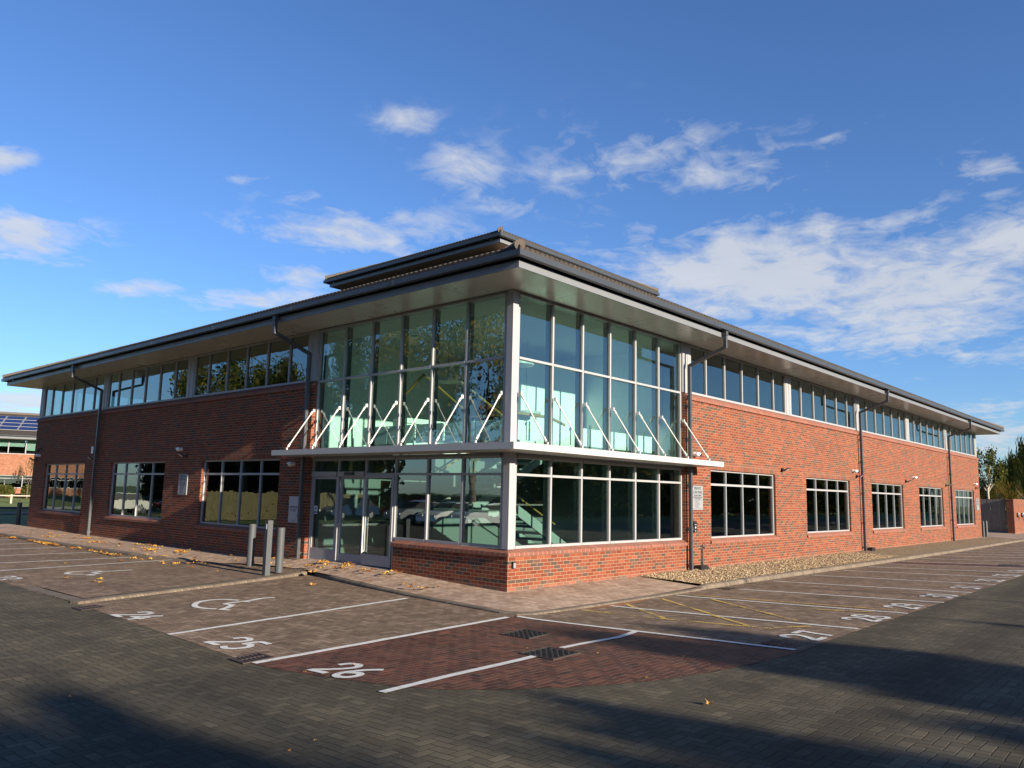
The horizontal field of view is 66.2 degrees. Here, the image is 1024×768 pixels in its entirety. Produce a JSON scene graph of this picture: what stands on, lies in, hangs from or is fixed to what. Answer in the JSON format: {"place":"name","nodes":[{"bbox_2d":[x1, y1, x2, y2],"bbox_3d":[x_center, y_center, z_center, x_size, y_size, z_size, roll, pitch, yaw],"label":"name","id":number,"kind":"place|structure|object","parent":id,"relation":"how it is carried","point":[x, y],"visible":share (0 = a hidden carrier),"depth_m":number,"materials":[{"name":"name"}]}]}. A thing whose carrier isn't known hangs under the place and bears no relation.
{"place":"outdoors","nodes":[
{"label":"outdoors","id":0,"kind":"place"},
{"bbox_2d":[0,512,27,513],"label":"road","id":1,"kind":"structure","parent":0,"point":[13,512],"depth_m":53.81,"materials":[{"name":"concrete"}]},
{"bbox_2d":[35,561,303,597],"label":"ramp paving","id":2,"kind":"structure","parent":0,"point":[173,576],"depth_m":17.20,"materials":[{"name":"brick"}]},
{"bbox_2d":[246,524,256,565],"bbox_3d":[-6.436,3.975,19.378,0.179,1.022,0.179,-6,-11,41],"label":"bollard","id":3,"kind":"object","parent":2,"relation":"on","point":[251,545],"visible":1,"depth_m":19.31,"materials":[{"name":"metal"}]},
{"bbox_2d":[275,527,284,572],"bbox_3d":[-5.474,3.917,18.519,0.179,1.042,0.179,-6,-11,41],"label":"bollard","id":4,"kind":"object","parent":2,"relation":"on","point":[280,549],"visible":1,"depth_m":18.45,"materials":[{"name":"metal"}]},
{"bbox_2d":[0,536,517,663],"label":"bay paving","id":5,"kind":"structure","parent":0,"point":[293,635],"depth_m":13.59,"materials":[{"name":"brick"}]},
{"bbox_2d":[0,576,20,579],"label":"bay number","id":6,"kind":"object","parent":5,"relation":"on","point":[5,578],"visible":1,"depth_m":16.98,"materials":[{"name":"white paint"}]},
{"bbox_2d":[0,552,89,555],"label":"parking line","id":7,"kind":"object","parent":5,"relation":"on","point":[55,553],"visible":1,"depth_m":22.89,"materials":[{"name":"white paint"}]},
{"bbox_2d":[25,586,89,603],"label":"kerb","id":8,"kind":"structure","parent":5,"relation":"on","point":[65,597],"depth_m":14.33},
{"bbox_2d":[7,557,129,562],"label":"parking line","id":9,"kind":"object","parent":5,"relation":"on","point":[76,559],"visible":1,"depth_m":21.05,"materials":[{"name":"white paint"}]},
{"bbox_2d":[0,560,161,570],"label":"parking line","id":10,"kind":"object","parent":5,"relation":"on","point":[78,565],"visible":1,"depth_m":19.87,"materials":[{"name":"white paint"}]},
{"bbox_2d":[72,605,105,610],"bbox_3d":[-7.080,3.733,13.099,0.407,0.015,0.507,-3,-9,27],"label":"gully grate","id":11,"kind":"object","parent":5,"relation":"on","point":[86,607],"visible":1,"depth_m":13.09,"materials":[{"name":"metal"}]},
{"bbox_2d":[64,570,124,574],"bbox_3d":[-9.812,4.430,18.515,1.004,0.003,1.473,0,-8,10],"label":"wheelchair symbol","id":12,"kind":"object","parent":5,"relation":"on","point":[92,572],"visible":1,"depth_m":18.35,"materials":[{"name":"white paint"}]},
{"bbox_2d":[0,533,202,561],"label":"kerb","id":13,"kind":"structure","parent":5,"relation":"on","point":[127,553],"depth_m":24.33,"materials":[{"name":"concrete"}]},
{"bbox_2d":[111,611,162,619],"bbox_3d":[-5.909,3.665,12.428,0.736,0.002,0.634,-6,-11,41],"label":"bay number","id":14,"kind":"object","parent":5,"relation":"on","point":[134,617],"visible":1,"depth_m":12.36,"materials":[{"name":"white paint"}]},
{"bbox_2d":[70,570,312,603],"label":"kerb","id":15,"kind":"structure","parent":5,"relation":"on","point":[201,586],"depth_m":15.83,"materials":[{"name":"concrete"}]},
{"bbox_2d":[191,597,274,609],"bbox_3d":[-5.112,3.915,14.086,1.049,0.004,1.782,0,-8,9],"label":"wheelchair symbol","id":16,"kind":"object","parent":5,"relation":"on","point":[195,604],"visible":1,"depth_m":13.91,"materials":[{"name":"white paint"}]},
{"bbox_2d":[205,637,271,648],"bbox_3d":[-3.638,3.432,10.402,0.766,0.002,0.656,-6,-11,41],"label":"bay number","id":17,"kind":"object","parent":5,"relation":"on","point":[248,644],"visible":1,"depth_m":10.42,"materials":[{"name":"white paint"}]},
{"bbox_2d":[228,652,273,663],"bbox_3d":[-3.162,3.317,9.493,0.440,0.015,0.450,-6,-11,41],"label":"gully grate","id":18,"kind":"object","parent":5,"relation":"on","point":[249,658],"visible":1,"depth_m":9.47,"materials":[{"name":"metal"}]},
{"bbox_2d":[262,520,272,576],"bbox_3d":[-5.650,3.819,18.128,0.130,1.320,0.133,-6,-11,41],"label":"access post","id":19,"kind":"object","parent":5,"relation":"on","point":[267,548],"visible":0.82,"depth_m":18.09,"materials":[{"name":"metal"}]},
{"bbox_2d":[169,598,407,634],"bbox_3d":[-3.403,3.809,13.038,0.118,0.001,5.128,-4,-9,32],"label":"parking line","id":20,"kind":"object","parent":5,"relation":"on","point":[282,616],"visible":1,"depth_m":12.55,"materials":[{"name":"white paint"}]},
{"bbox_2d":[0,531,683,750],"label":"fallen leaves","id":21,"kind":"object","parent":5,"relation":"on","point":[183,551],"visible":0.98,"depth_m":22.00,"materials":[{"name":"orange plant"}]},
{"bbox_2d":[252,617,509,663],"bbox_3d":[-1.554,3.591,11.184,0.118,0.001,4.935,-5,-10,37],"label":"parking line","id":22,"kind":"object","parent":5,"relation":"on","point":[294,655],"visible":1,"depth_m":10.72,"materials":[{"name":"white paint"}]},
{"bbox_2d":[0,524,697,611],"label":"pavement","id":23,"kind":"structure","parent":0,"point":[545,598],"depth_m":17.21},
{"bbox_2d":[392,418,461,453],"bbox_3d":[-2.277,1.546,22.420,0.650,0.930,2.400,-6,-11,41],"label":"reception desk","id":24,"kind":"object","parent":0,"point":[417,421],"visible":0.18,"depth_m":21.71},
{"bbox_2d":[0,497,1003,525],"bbox_3d":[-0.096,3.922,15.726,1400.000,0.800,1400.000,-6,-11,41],"label":"ground","id":25,"kind":"structure","parent":0,"point":[8,518],"depth_m":59.66,"materials":[{"name":"green plant"}]},
{"bbox_2d":[0,484,14,496],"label":"hedge","id":26,"kind":"object","parent":25,"relation":"on","point":[7,489],"visible":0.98,"depth_m":73.86,"materials":[{"name":"green plant"}]},
{"bbox_2d":[0,507,28,508],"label":"timber edging","id":27,"kind":"object","parent":25,"relation":"on","point":[13,507],"depth_m":58.99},
{"bbox_2d":[0,494,29,502],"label":"knee rail","id":28,"kind":"object","parent":25,"relation":"on","point":[11,495],"visible":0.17,"depth_m":67.13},
{"bbox_2d":[15,503,21,524],"bbox_3d":[-22.915,6.047,36.457,0.199,1.062,0.199,-6,-11,41],"label":"bollard","id":29,"kind":"object","parent":25,"relation":"on","point":[18,514],"visible":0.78,"depth_m":36.39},
{"bbox_2d":[0,412,39,496],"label":"neighbour building","id":30,"kind":"structure","parent":25,"relation":"on","point":[17,430],"depth_m":77.71,"materials":[{"name":"brick"}]},
{"bbox_2d":[0,475,21,487],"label":"window","id":31,"kind":"structure","parent":30,"relation":"in","point":[13,480],"depth_m":77.22,"materials":[{"name":"silver metal"}]},
{"bbox_2d":[0,439,25,453],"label":"window","id":32,"kind":"structure","parent":30,"relation":"in","point":[3,442],"depth_m":77.67,"materials":[{"name":"glass"}]},
{"bbox_2d":[21,475,31,486],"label":"window","id":33,"kind":"structure","parent":30,"relation":"in","point":[24,481],"depth_m":77.69,"materials":[{"name":"silver metal"}]},
{"bbox_2d":[25,440,35,454],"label":"window","id":34,"kind":"structure","parent":30,"relation":"in","point":[30,445],"depth_m":78.26,"materials":[{"name":"glass"}]},
{"bbox_2d":[17,456,33,498],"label":"young tree","id":35,"kind":"object","parent":25,"relation":"on","point":[31,466],"visible":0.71,"depth_m":73.75,"materials":[{"name":"orange plant"}]},
{"bbox_2d":[20,484,30,496],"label":"hedge","id":36,"kind":"object","parent":25,"relation":"on","point":[24,490],"visible":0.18,"depth_m":74.37,"materials":[{"name":"green plant"}]},
{"bbox_2d":[1,226,1004,591],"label":"office building","id":37,"kind":"structure","parent":25,"relation":"on","point":[635,394],"depth_m":22.92,"materials":[{"name":"red brick"}]},
{"bbox_2d":[38,463,84,516],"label":"window","id":38,"kind":"structure","parent":37,"relation":"in","point":[63,482],"depth_m":32.41,"materials":[{"name":"glass"}]},
{"bbox_2d":[43,375,104,417],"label":"window","id":39,"kind":"structure","parent":37,"relation":"in","point":[72,397],"depth_m":32.93,"materials":[{"name":"glass"}]},
{"bbox_2d":[104,461,164,523],"bbox_3d":[-13.294,3.800,27.738,4.585,2.084,0.215,-6,-11,41],"label":"window","id":40,"kind":"structure","parent":37,"relation":"in","point":[136,494],"depth_m":27.75,"materials":[{"name":"glass"}]},
{"bbox_2d":[107,357,189,408],"bbox_3d":[-13.195,0.036,28.321,6.560,1.397,0.090,-6,-11,41],"label":"window","id":41,"kind":"structure","parent":37,"relation":"in","point":[164,381],"depth_m":28.14,"materials":[{"name":"glass"}]},
{"bbox_2d":[177,474,187,494],"bbox_3d":[-10.620,3.235,25.318,0.590,0.670,0.028,-6,-11,41],"label":"car park sign","id":42,"kind":"object","parent":37,"relation":"attached to","point":[182,484],"visible":1,"depth_m":25.29,"materials":[{"name":"silver metal"}]},
{"bbox_2d":[194,459,279,534],"bbox_3d":[-8.071,3.269,23.108,4.585,2.084,0.215,-6,-11,41],"label":"window","id":43,"kind":"structure","parent":37,"relation":"in","point":[237,494],"depth_m":23.12,"materials":[{"name":"glass"}]},
{"bbox_2d":[193,332,309,397],"bbox_3d":[-7.986,-0.493,23.704,6.560,1.397,0.090,-6,-11,41],"label":"window","id":44,"kind":"structure","parent":37,"relation":"in","point":[275,362],"depth_m":23.52,"materials":[{"name":"glass"}]},
{"bbox_2d":[286,462,294,466],"bbox_3d":[-5.991,2.164,21.175,0.183,0.128,0.230,-6,-11,41],"label":"security camera","id":45,"kind":"object","parent":37,"relation":"attached to","point":[289,464],"visible":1,"depth_m":21.12,"materials":[{"name":"white plastic"}]},
{"bbox_2d":[288,496,298,522],"bbox_3d":[-5.840,3.352,20.984,0.440,0.690,0.028,-6,-11,41],"label":"name plate","id":46,"kind":"object","parent":37,"relation":"attached to","point":[293,509],"visible":1,"depth_m":20.98,"materials":[{"name":"silver metal"}]},
{"bbox_2d":[309,476,337,560],"bbox_3d":[-4.863,3.467,20.299,1.075,2.138,0.050,-6,-11,41],"label":"door","id":47,"kind":"structure","parent":37,"relation":"in","point":[314,553],"depth_m":20.33,"materials":[{"name":"silver metal"}]},
{"bbox_2d":[336,477,364,563],"bbox_3d":[-4.003,3.384,19.604,1.020,2.128,0.050,-6,-11,41],"label":"door","id":48,"kind":"structure","parent":37,"relation":"in","point":[341,557],"depth_m":19.75,"materials":[{"name":"silver metal"}]},
{"bbox_2d":[361,475,394,567],"bbox_3d":[-3.226,3.257,18.765,1.070,2.140,0.113,-6,-11,41],"label":"door","id":49,"kind":"structure","parent":37,"relation":"in","point":[367,559],"depth_m":18.79,"materials":[{"name":"silver metal"}]},
{"bbox_2d":[438,353,462,383],"bbox_3d":[-1.775,-0.650,21.915,0.835,1.200,0.835,-6,-11,41],"label":"pendant lamp","id":50,"kind":"object","parent":37,"relation":"hanging from","point":[445,380],"visible":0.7,"depth_m":21.66,"materials":[{"name":"white paint"}]},
{"bbox_2d":[511,561,515,568],"bbox_3d":[0.034,3.660,15.864,0.051,0.135,0.085,-6,-11,41],"label":"key safe","id":51,"kind":"object","parent":37,"relation":"attached to","point":[513,564],"visible":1,"depth_m":15.84,"materials":[{"name":"white plastic"}]},
{"bbox_2d":[500,360,533,367],"bbox_3d":[0.140,-1.006,19.430,0.835,1.100,0.835,-6,-11,41],"label":"pendant lamp","id":52,"kind":"object","parent":37,"relation":"hanging from","point":[523,364],"visible":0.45,"depth_m":19.21,"materials":[{"name":"white paint"}]},
{"bbox_2d":[518,342,540,414],"bbox_3d":[0.407,-0.172,21.903,0.835,2.050,0.835,-6,-11,41],"label":"pendant lamp","id":53,"kind":"object","parent":37,"relation":"hanging from","point":[533,412],"visible":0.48,"depth_m":21.46,"materials":[{"name":"white paint"}]},
{"bbox_2d":[693,520,696,531],"bbox_3d":[4.938,3.866,21.319,0.123,0.320,0.190,-6,-11,41],"label":"cigarette bin","id":54,"kind":"object","parent":37,"relation":"attached to","point":[695,525],"visible":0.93,"depth_m":21.27,"materials":[{"name":"silver metal"}]},
{"bbox_2d":[693,452,701,456],"bbox_3d":[5.133,1.946,21.677,0.230,0.128,0.188,-6,-11,41],"label":"security camera","id":55,"kind":"object","parent":37,"relation":"attached to","point":[697,454],"visible":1,"depth_m":21.63,"materials":[{"name":"white plastic"}]},
{"bbox_2d":[693,486,702,509],"bbox_3d":[5.120,3.143,21.679,0.028,0.660,0.590,-6,-11,41],"label":"car park sign","id":56,"kind":"object","parent":37,"relation":"attached to","point":[697,497],"visible":1,"depth_m":21.68,"materials":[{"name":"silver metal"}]},
{"bbox_2d":[690,345,785,414],"bbox_3d":[7.159,-0.027,24.523,0.090,1.397,6.580,-6,-11,41],"label":"window","id":57,"kind":"structure","parent":37,"relation":"in","point":[720,377],"depth_m":24.32,"materials":[{"name":"glass"}]},
{"bbox_2d":[710,470,778,543],"bbox_3d":[7.073,3.735,23.923,0.215,2.084,4.552,-6,-11,41],"label":"window","id":58,"kind":"structure","parent":37,"relation":"in","point":[742,503],"depth_m":23.88,"materials":[{"name":"glass"}]},
{"bbox_2d":[790,376,855,429],"bbox_3d":[11.816,0.806,29.682,0.090,1.397,6.580,-6,-11,41],"label":"window","id":59,"kind":"structure","parent":37,"relation":"in","point":[809,401],"depth_m":29.48,"materials":[{"name":"glass"}]},
{"bbox_2d":[806,477,853,537],"bbox_3d":[11.730,4.568,29.082,0.215,2.084,4.552,-6,-11,41],"label":"window","id":60,"kind":"structure","parent":37,"relation":"in","point":[827,499],"depth_m":29.09,"materials":[{"name":"glass"}]},
{"bbox_2d":[858,397,906,440],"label":"window","id":61,"kind":"structure","parent":37,"relation":"in","point":[881,420],"depth_m":34.81,"materials":[{"name":"glass"}]},
{"bbox_2d":[871,483,906,532],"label":"window","id":62,"kind":"structure","parent":37,"relation":"in","point":[886,498],"depth_m":34.31,"materials":[{"name":"glass"}]},
{"bbox_2d":[908,413,944,449],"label":"window","id":63,"kind":"structure","parent":37,"relation":"in","point":[922,431],"depth_m":39.89,"materials":[{"name":"glass"}]},
{"bbox_2d":[919,486,945,529],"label":"window","id":64,"kind":"structure","parent":37,"relation":"in","point":[931,516],"depth_m":39.51,"materials":[{"name":"glass"}]},
{"bbox_2d":[946,425,974,456],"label":"window","id":65,"kind":"structure","parent":37,"relation":"in","point":[962,443],"depth_m":45.18,"materials":[{"name":"glass"}]},
{"bbox_2d":[955,489,976,527],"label":"window","id":66,"kind":"structure","parent":37,"relation":"in","point":[964,498],"depth_m":44.73,"materials":[{"name":"glass"}]},
{"bbox_2d":[976,499,978,509],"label":"car park sign","id":67,"kind":"object","parent":37,"relation":"attached to","point":[977,504],"visible":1,"depth_m":46.64,"materials":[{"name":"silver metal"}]},
{"bbox_2d":[979,475,996,509],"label":"green tree","id":68,"kind":"object","parent":25,"relation":"on","point":[983,493],"visible":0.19,"depth_m":82.98,"materials":[{"name":"green plant"}]},
{"bbox_2d":[979,473,1005,508],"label":"green tree","id":69,"kind":"object","parent":25,"relation":"on","point":[990,486],"visible":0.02,"depth_m":96.76,"materials":[{"name":"green plant"}]},
{"bbox_2d":[977,444,1010,525],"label":"pollarded tree","id":70,"kind":"object","parent":25,"relation":"on","point":[998,470],"visible":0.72,"depth_m":66.93,"materials":[{"name":"green plant"}]},
{"bbox_2d":[987,477,1023,522],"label":"autumn tree","id":71,"kind":"object","parent":25,"relation":"on","point":[1008,495],"visible":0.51,"depth_m":87.97,"materials":[{"name":"green plant"}]},
{"bbox_2d":[992,480,1020,502],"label":"green tree","id":72,"kind":"object","parent":25,"relation":"on","point":[1007,491],"visible":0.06,"depth_m":93.09,"materials":[{"name":"green plant"}]},
{"bbox_2d":[1001,436,1023,498],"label":"weeping tree","id":73,"kind":"object","parent":25,"relation":"on","point":[1015,464],"visible":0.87,"depth_m":82.79,"materials":[{"name":"green plant"}]},
{"bbox_2d":[1005,499,1023,533],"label":"garden wall","id":74,"kind":"structure","parent":25,"relation":"on","point":[1015,523],"depth_m":56.14,"materials":[{"name":"red brick"}]},
{"bbox_2d":[980,499,1007,532],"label":"wooden gate","id":75,"kind":"structure","parent":74,"relation":"attached to","point":[996,516],"depth_m":56.85,"materials":[{"name":"grey wood"}]},
{"bbox_2d":[0,563,1023,767],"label":"road","id":76,"kind":"structure","parent":0,"point":[940,685],"depth_m":7.11,"materials":[{"name":"asphalt"}]},
{"bbox_2d":[314,539,1023,615],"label":"kerb","id":77,"kind":"structure","parent":76,"relation":"on","point":[698,588],"depth_m":17.90,"materials":[{"name":"concrete"}]},
{"bbox_2d":[639,537,1023,583],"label":"gravel","id":78,"kind":"structure","parent":76,"relation":"on","point":[723,573],"depth_m":24.66,"materials":[{"name":"gravel"}]},
{"bbox_2d":[694,564,708,569],"bbox_3d":[5.147,4.981,21.296,0.216,0.135,0.420,-6,-11,41],"label":"bait box","id":79,"kind":"object","parent":78,"relation":"on","point":[701,567],"visible":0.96,"depth_m":21.19,"materials":[{"name":"black plastic"}]},
{"bbox_2d":[702,544,705,564],"bbox_3d":[5.277,4.739,21.570,0.128,0.658,0.098,2,-8,-8],"label":"standpipe","id":80,"kind":"object","parent":78,"relation":"on","point":[703,554],"visible":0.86,"depth_m":21.58,"materials":[{"name":"metal"}]},
{"bbox_2d":[867,547,875,550],"bbox_3d":[14.481,6.652,31.636,0.216,0.135,0.420,-6,-11,41],"label":"bait box","id":81,"kind":"object","parent":78,"relation":"on","point":[871,548],"visible":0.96,"depth_m":31.52,"materials":[{"name":"black plastic"}]},
{"bbox_2d":[0,0,1023,505],"label":"sky","id":82,"kind":"structure","parent":0,"point":[838,182],"materials":[{"name":"blue"}]},
{"bbox_2d":[255,617,798,689],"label":"red paving","id":83,"kind":"structure","parent":0,"point":[630,658],"depth_m":9.55,"materials":[{"name":"brick"}]},
{"bbox_2d":[307,663,383,677],"bbox_3d":[-1.848,3.215,8.820,0.758,0.025,0.659,-6,-11,41],"label":"bay number","id":84,"kind":"object","parent":83,"relation":"on","point":[338,674],"visible":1,"depth_m":8.79,"materials":[{"name":"white paint"}]},
{"bbox_2d":[380,631,635,692],"bbox_3d":[0.261,3.354,9.698,0.210,0.013,5.028,-5,-10,39],"label":"parking line","id":85,"kind":"object","parent":83,"relation":"on","point":[461,672],"visible":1,"depth_m":8.89,"materials":[{"name":"white paint"}]},
{"bbox_2d":[500,629,551,638],"bbox_3d":[0.206,3.641,11.442,0.680,0.040,0.660,-6,-11,41],"label":"manhole cover","id":86,"kind":"object","parent":83,"relation":"on","point":[526,633],"visible":1,"depth_m":11.40,"materials":[{"name":"metal"}]},
{"bbox_2d":[519,646,580,659],"bbox_3d":[0.482,3.385,9.870,0.630,0.038,0.670,-6,-11,41],"label":"manhole cover","id":87,"kind":"object","parent":83,"relation":"on","point":[550,653],"visible":1,"depth_m":9.83,"materials":[{"name":"metal"}]},
{"bbox_2d":[515,541,1023,650],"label":"bay paving","id":88,"kind":"structure","parent":0,"point":[682,624],"depth_m":15.37,"materials":[{"name":"brick"}]},
{"bbox_2d":[587,599,647,608],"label":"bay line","id":89,"kind":"object","parent":88,"relation":"on","point":[619,604],"visible":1,"depth_m":14.98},
{"bbox_2d":[516,616,794,649],"bbox_3d":[1.870,3.666,11.666,4.776,0.144,0.111,-6,-11,42],"label":"parking line","id":90,"kind":"object","parent":88,"relation":"on","point":[662,633],"visible":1,"depth_m":11.33,"materials":[{"name":"white paint"}]},
{"bbox_2d":[718,587,737,589],"bbox_3d":[4.975,4.712,18.076,0.300,0.015,0.400,-6,-11,41],"label":"gully grate","id":91,"kind":"object","parent":88,"relation":"on","point":[726,588],"visible":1,"depth_m":18.06,"materials":[{"name":"metal"}]},
{"bbox_2d":[611,605,858,628],"bbox_3d":[3.544,3.939,13.333,4.498,0.143,0.108,-6,-11,41],"label":"parking line","id":92,"kind":"object","parent":88,"relation":"on","point":[740,617],"visible":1,"depth_m":13.02,"materials":[{"name":"white paint"}]},
{"bbox_2d":[582,595,892,628],"bbox_3d":[4.061,4.067,14.126,4.302,0.142,3.765,-6,-11,41],"label":"hatch marking","id":93,"kind":"object","parent":88,"relation":"on","point":[729,619],"visible":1,"depth_m":13.86,"materials":[{"name":"yellow paint"}]},
{"bbox_2d":[760,640,799,647],"bbox_3d":[3.591,3.478,10.488,0.460,0.015,0.360,-6,-11,41],"label":"gully grate","id":94,"kind":"object","parent":88,"relation":"on","point":[780,644],"visible":1,"depth_m":10.48,"materials":[{"name":"metal"}]},
{"bbox_2d":[678,595,906,613],"bbox_3d":[5.180,4.231,15.141,4.552,0.144,0.114,-6,-11,41],"label":"parking line","id":95,"kind":"object","parent":88,"relation":"on","point":[793,604],"visible":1,"depth_m":14.96,"materials":[{"name":"white paint"}]},
{"bbox_2d":[779,630,831,640],"bbox_3d":[4.232,3.599,11.245,0.617,0.022,0.800,-6,-11,41],"label":"bay number","id":96,"kind":"object","parent":88,"relation":"on","point":[808,637],"visible":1,"depth_m":11.22,"materials":[{"name":"white paint"}]},
{"bbox_2d":[743,589,943,602],"bbox_3d":[6.800,4.472,16.616,4.218,0.139,0.114,-6,-11,41],"label":"parking line","id":97,"kind":"object","parent":88,"relation":"on","point":[840,595],"visible":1,"depth_m":16.36,"materials":[{"name":"white paint"}]},
{"bbox_2d":[841,614,890,621],"bbox_3d":[5.896,3.894,13.071,0.633,0.022,0.814,-6,-11,41],"label":"bay number","id":98,"kind":"object","parent":88,"relation":"on","point":[878,619],"visible":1,"depth_m":13.11,"materials":[{"name":"white paint"}]},
{"bbox_2d":[779,581,971,592],"bbox_3d":[8.354,4.786,18.570,4.475,0.145,0.115,-6,-11,41],"label":"parking line","id":99,"kind":"object","parent":88,"relation":"on","point":[882,587],"visible":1,"depth_m":18.28,"materials":[{"name":"white paint"}]},
{"bbox_2d":[883,603,922,608],"bbox_3d":[7.351,4.157,14.694,0.623,0.022,0.803,-6,-11,41],"label":"bay number","id":100,"kind":"object","parent":88,"relation":"on","point":[893,604],"visible":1,"depth_m":14.78,"materials":[{"name":"white paint"}]},
{"bbox_2d":[818,575,995,584],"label":"parking line","id":101,"kind":"object","parent":88,"relation":"on","point":[914,580],"visible":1,"depth_m":20.11,"materials":[{"name":"white paint"}]},
{"bbox_2d":[845,570,1010,577],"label":"parking line","id":102,"kind":"object","parent":88,"relation":"on","point":[936,574],"visible":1,"depth_m":22.01,"materials":[{"name":"white paint"}]},
{"bbox_2d":[921,594,957,597],"bbox_3d":[8.965,4.444,16.469,0.635,0.021,0.789,-6,-11,41],"label":"bay number","id":103,"kind":"object","parent":88,"relation":"on","point":[941,595],"visible":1,"depth_m":16.52,"materials":[{"name":"white paint"}]},
{"bbox_2d":[887,567,1020,572],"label":"parking line","id":104,"kind":"object","parent":88,"relation":"on","point":[964,570],"visible":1,"depth_m":23.69,"materials":[{"name":"white paint"}]},
{"bbox_2d":[887,562,1023,567],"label":"drain strip","id":105,"kind":"object","parent":88,"relation":"on","point":[961,564],"visible":1,"depth_m":26.19,"materials":[{"name":"concrete"}]},
{"bbox_2d":[1001,564,1023,565],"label":"gully grate","id":106,"kind":"object","parent":105,"relation":"on","point":[1010,565],"visible":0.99,"depth_m":25.59,"materials":[{"name":"metal"}]},
{"bbox_2d":[988,531,1023,538],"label":"pavement","id":107,"kind":"structure","parent":0,"point":[1002,534],"depth_m":52.63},
{"bbox_2d":[981,521,984,536],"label":"bollard","id":108,"kind":"object","parent":107,"relation":"on","point":[983,530],"visible":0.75,"depth_m":49.13,"materials":[{"name":"metal"}]},
{"bbox_2d":[984,521,987,536],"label":"bollard","id":109,"kind":"object","parent":107,"relation":"on","point":[986,528],"visible":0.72,"depth_m":48.81,"materials":[{"name":"metal"}]}
]}

